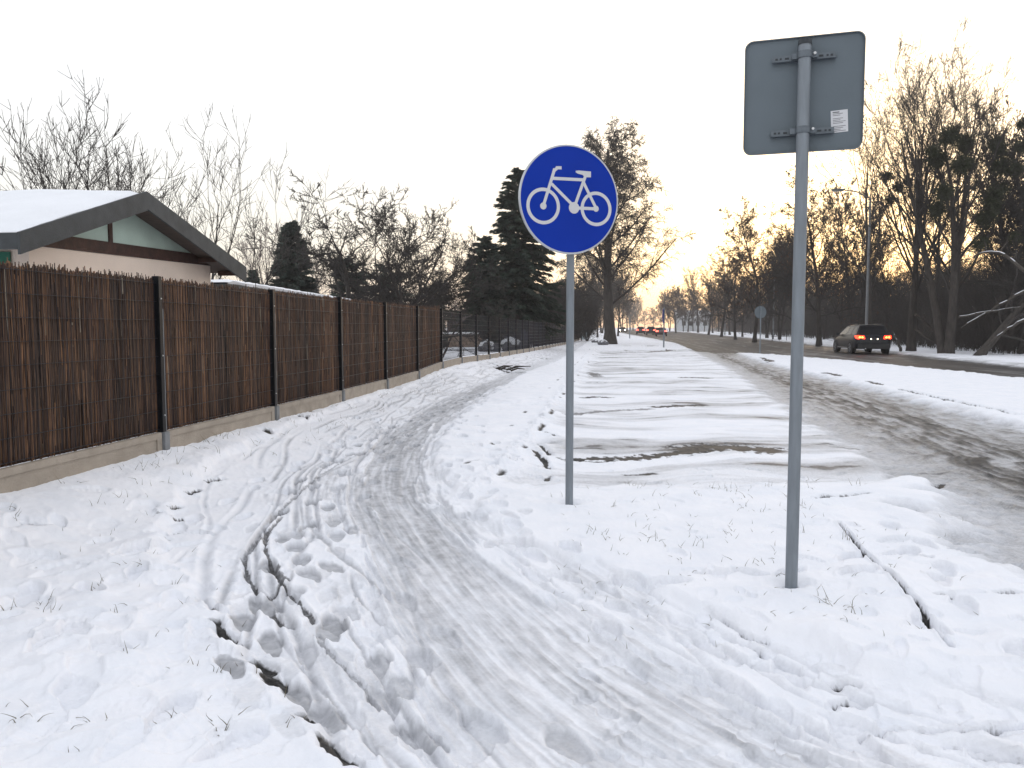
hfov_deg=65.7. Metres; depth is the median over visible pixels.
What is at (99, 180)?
bare tree
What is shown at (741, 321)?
leafy tree
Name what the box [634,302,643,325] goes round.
woodland tree
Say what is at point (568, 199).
bicycle sign
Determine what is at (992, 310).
fallen branch
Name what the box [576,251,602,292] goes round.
woodland tree
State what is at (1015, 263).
fallen branch
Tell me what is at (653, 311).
leafy tree
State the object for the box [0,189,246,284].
bungalow
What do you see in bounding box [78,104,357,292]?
bare tree
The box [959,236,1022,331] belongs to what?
woodland tree
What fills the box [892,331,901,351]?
fallen branch
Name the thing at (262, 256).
bare tree
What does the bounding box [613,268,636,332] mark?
woodland tree
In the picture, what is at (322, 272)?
bare tree
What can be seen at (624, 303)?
woodland tree
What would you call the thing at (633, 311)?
woodland tree
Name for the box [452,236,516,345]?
spruce
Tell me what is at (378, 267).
pine
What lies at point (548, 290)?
tall bush
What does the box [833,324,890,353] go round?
car
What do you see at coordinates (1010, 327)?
fallen branch
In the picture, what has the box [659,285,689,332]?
leafy tree
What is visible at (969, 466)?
access road
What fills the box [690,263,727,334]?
woodland tree
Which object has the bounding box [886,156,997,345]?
woodland tree
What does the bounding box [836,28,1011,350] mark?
roadside tree
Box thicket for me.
[708,246,1023,353]
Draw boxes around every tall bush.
[535,278,565,322]
[540,273,590,342]
[549,272,603,340]
[575,280,603,335]
[575,297,603,340]
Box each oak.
[715,196,792,342]
[761,165,889,345]
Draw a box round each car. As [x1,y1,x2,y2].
[619,327,626,332]
[636,326,644,333]
[646,326,656,334]
[655,327,667,335]
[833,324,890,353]
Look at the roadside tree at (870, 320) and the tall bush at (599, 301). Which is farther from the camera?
the tall bush at (599, 301)
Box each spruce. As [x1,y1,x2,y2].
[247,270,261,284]
[268,220,319,293]
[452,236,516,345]
[473,167,565,339]
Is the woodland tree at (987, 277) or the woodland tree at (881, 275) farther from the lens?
the woodland tree at (881, 275)
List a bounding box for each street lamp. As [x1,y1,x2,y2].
[772,280,774,338]
[831,189,870,324]
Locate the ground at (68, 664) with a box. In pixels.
[0,328,1023,767]
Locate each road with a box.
[623,329,1023,376]
[679,344,1023,569]
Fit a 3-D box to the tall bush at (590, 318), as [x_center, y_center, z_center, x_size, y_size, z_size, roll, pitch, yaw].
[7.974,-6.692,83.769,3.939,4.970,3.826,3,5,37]
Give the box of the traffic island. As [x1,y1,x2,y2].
[740,353,1023,412]
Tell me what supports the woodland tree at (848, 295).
on the ground at (68, 664)
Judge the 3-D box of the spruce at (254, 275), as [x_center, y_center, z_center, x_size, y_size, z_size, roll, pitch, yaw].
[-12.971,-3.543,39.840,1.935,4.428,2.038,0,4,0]
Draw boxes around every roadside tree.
[808,96,918,324]
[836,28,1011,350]
[846,15,1023,353]
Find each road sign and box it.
[663,307,664,346]
[743,31,865,588]
[754,306,765,352]
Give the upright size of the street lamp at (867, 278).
10.000 m
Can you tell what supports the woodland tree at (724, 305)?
on the ground at (68, 664)
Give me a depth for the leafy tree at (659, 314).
329.86 m
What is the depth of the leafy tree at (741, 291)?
95.73 m
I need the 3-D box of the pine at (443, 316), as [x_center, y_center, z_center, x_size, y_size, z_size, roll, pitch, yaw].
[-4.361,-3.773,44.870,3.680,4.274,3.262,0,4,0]
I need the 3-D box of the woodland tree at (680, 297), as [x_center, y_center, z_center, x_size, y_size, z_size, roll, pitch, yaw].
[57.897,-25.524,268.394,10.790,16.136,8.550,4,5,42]
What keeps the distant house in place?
on the ground at (68, 664)
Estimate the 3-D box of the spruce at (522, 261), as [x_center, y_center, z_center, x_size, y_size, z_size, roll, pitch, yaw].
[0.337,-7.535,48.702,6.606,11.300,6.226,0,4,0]
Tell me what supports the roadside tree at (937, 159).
on the ground at (68, 664)
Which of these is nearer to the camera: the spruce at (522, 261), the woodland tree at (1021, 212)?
the woodland tree at (1021, 212)
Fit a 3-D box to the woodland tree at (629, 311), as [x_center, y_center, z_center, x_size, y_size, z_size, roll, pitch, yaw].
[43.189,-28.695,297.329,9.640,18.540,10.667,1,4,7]
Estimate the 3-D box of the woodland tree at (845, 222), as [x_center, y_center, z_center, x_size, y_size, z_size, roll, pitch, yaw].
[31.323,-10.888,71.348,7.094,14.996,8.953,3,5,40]
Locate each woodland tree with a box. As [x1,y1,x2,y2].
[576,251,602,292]
[584,255,622,332]
[585,271,618,336]
[601,272,632,317]
[612,270,643,335]
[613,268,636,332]
[620,287,639,331]
[625,295,643,329]
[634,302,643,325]
[638,307,652,327]
[656,289,678,330]
[669,285,692,330]
[677,267,710,332]
[686,298,704,330]
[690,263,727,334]
[700,246,751,336]
[718,271,754,331]
[734,233,791,337]
[745,226,818,339]
[748,207,830,329]
[753,275,787,334]
[762,235,820,317]
[805,233,884,335]
[809,281,840,338]
[813,253,855,328]
[816,178,904,324]
[852,223,924,331]
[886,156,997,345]
[893,264,925,311]
[930,84,1023,350]
[939,259,983,321]
[947,249,971,276]
[955,109,1023,262]
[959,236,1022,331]
[964,152,1023,353]
[986,218,1023,305]
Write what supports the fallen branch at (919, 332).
on the ground at (68, 664)
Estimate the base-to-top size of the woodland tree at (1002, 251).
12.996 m
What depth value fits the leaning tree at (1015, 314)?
39.06 m
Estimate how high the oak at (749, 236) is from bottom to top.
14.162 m
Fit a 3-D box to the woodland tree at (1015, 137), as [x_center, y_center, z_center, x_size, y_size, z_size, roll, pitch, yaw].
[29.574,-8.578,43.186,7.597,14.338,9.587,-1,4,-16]
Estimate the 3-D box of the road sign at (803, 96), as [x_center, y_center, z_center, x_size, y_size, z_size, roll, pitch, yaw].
[1.477,-0.186,4.116,0.578,3.168,0.092,1,4,17]
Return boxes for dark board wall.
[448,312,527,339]
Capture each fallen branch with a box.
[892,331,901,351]
[914,313,934,332]
[914,323,936,344]
[959,293,1018,317]
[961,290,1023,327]
[973,238,1023,271]
[983,318,1023,348]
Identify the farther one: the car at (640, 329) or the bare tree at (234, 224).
the car at (640, 329)
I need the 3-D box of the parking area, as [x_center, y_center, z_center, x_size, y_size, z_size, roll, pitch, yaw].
[5.037,-0.626,28.927,5.666,0.153,45.046,1,4,9]
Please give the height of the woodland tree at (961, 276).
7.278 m
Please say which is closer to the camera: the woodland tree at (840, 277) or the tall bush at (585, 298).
the tall bush at (585, 298)
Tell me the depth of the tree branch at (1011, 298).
38.40 m
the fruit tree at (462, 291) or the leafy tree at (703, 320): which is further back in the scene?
the leafy tree at (703, 320)
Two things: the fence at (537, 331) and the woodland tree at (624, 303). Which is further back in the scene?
the woodland tree at (624, 303)
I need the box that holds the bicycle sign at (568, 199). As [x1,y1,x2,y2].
[518,144,617,504]
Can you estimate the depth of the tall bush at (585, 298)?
89.17 m
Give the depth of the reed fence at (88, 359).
7.41 m
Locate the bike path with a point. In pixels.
(393, 596)
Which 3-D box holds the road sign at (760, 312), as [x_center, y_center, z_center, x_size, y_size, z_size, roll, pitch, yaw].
[13.114,-2.802,41.917,0.660,2.630,0.080,-1,4,-8]
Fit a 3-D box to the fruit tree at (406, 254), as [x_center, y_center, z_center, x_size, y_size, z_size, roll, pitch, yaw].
[-3.522,-3.362,26.390,6.351,5.981,9.396,-2,4,-21]
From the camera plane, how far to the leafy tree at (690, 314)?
233.44 m
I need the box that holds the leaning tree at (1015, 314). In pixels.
[967,227,1023,355]
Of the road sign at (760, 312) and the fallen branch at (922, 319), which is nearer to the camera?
the road sign at (760, 312)
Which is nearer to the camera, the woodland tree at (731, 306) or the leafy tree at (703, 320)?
the woodland tree at (731, 306)
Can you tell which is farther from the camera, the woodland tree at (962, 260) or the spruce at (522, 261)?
the woodland tree at (962, 260)
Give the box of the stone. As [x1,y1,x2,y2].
[597,339,608,344]
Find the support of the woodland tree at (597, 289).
on the ground at (68, 664)
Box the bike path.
[161,338,1023,767]
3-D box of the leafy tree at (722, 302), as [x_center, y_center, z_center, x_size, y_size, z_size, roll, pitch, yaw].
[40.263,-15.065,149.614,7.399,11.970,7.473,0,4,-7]
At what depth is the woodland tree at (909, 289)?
81.67 m
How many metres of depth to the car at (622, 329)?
202.93 m
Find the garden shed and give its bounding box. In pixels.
[211,279,350,299]
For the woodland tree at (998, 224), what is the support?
on the ground at (68, 664)
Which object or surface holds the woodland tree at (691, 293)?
on the ground at (68, 664)
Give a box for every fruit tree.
[238,167,509,323]
[299,182,503,356]
[356,225,524,355]
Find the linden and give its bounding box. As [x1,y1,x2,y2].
[547,115,694,343]
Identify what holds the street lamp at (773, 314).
on the ground at (68, 664)
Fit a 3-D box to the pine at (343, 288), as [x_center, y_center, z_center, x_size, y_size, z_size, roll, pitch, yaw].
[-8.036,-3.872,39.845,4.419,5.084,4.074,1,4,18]
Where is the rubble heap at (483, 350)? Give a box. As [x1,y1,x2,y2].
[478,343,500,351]
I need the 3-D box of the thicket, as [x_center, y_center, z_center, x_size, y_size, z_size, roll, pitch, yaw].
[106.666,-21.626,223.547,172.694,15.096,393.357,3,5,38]
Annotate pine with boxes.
[329,256,378,299]
[360,262,413,304]
[423,283,458,348]
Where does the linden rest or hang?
on the ground at (68, 664)
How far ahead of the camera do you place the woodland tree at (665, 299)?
298.22 m
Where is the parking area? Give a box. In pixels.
[522,350,895,487]
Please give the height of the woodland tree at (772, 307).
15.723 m
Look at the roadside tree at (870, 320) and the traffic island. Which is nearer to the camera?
the traffic island
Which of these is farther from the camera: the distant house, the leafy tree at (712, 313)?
the distant house
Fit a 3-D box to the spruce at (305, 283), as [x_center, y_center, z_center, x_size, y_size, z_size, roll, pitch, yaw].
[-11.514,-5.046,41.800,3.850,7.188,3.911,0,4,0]
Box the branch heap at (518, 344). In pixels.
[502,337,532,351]
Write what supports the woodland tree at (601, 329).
on the ground at (68, 664)
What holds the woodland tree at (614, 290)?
on the ground at (68, 664)
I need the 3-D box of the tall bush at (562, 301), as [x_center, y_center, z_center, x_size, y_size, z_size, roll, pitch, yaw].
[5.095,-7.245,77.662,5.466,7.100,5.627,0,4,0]
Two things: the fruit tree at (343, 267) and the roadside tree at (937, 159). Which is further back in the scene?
the roadside tree at (937, 159)
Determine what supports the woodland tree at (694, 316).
on the ground at (68, 664)
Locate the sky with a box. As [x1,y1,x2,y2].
[0,0,1023,327]
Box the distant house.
[674,310,709,331]
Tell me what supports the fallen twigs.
on the bike path
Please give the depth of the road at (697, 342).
46.48 m
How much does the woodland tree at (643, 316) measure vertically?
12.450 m
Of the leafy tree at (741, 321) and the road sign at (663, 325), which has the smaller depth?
the road sign at (663, 325)
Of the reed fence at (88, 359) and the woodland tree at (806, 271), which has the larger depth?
the woodland tree at (806, 271)
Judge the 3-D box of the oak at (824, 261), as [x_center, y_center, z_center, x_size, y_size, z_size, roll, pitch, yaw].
[23.713,-9.795,60.085,8.549,14.311,6.596,3,5,39]
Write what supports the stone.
on the ground at (68, 664)
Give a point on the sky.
(441, 100)
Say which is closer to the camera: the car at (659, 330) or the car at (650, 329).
the car at (659, 330)
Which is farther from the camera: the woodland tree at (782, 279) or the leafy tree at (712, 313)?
the leafy tree at (712, 313)
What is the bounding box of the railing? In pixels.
[771,330,790,340]
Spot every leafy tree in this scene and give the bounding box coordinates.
[646,307,662,325]
[649,304,667,326]
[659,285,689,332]
[675,288,704,331]
[697,287,722,332]
[698,304,711,331]
[701,244,765,339]
[710,273,746,334]
[726,278,755,336]
[736,290,762,333]
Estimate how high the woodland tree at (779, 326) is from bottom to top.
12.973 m
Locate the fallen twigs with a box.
[496,365,530,370]
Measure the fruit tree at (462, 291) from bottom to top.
5.217 m
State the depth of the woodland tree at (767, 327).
103.24 m
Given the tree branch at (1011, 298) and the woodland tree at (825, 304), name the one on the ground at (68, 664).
the woodland tree at (825, 304)
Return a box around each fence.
[0,257,443,492]
[443,311,580,368]
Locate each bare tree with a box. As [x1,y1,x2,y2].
[0,65,227,241]
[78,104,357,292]
[227,210,334,293]
[268,243,380,294]
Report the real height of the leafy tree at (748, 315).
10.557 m
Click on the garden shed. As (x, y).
(223, 282)
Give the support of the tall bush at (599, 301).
on the ground at (68, 664)
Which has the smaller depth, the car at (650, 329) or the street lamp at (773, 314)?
the street lamp at (773, 314)

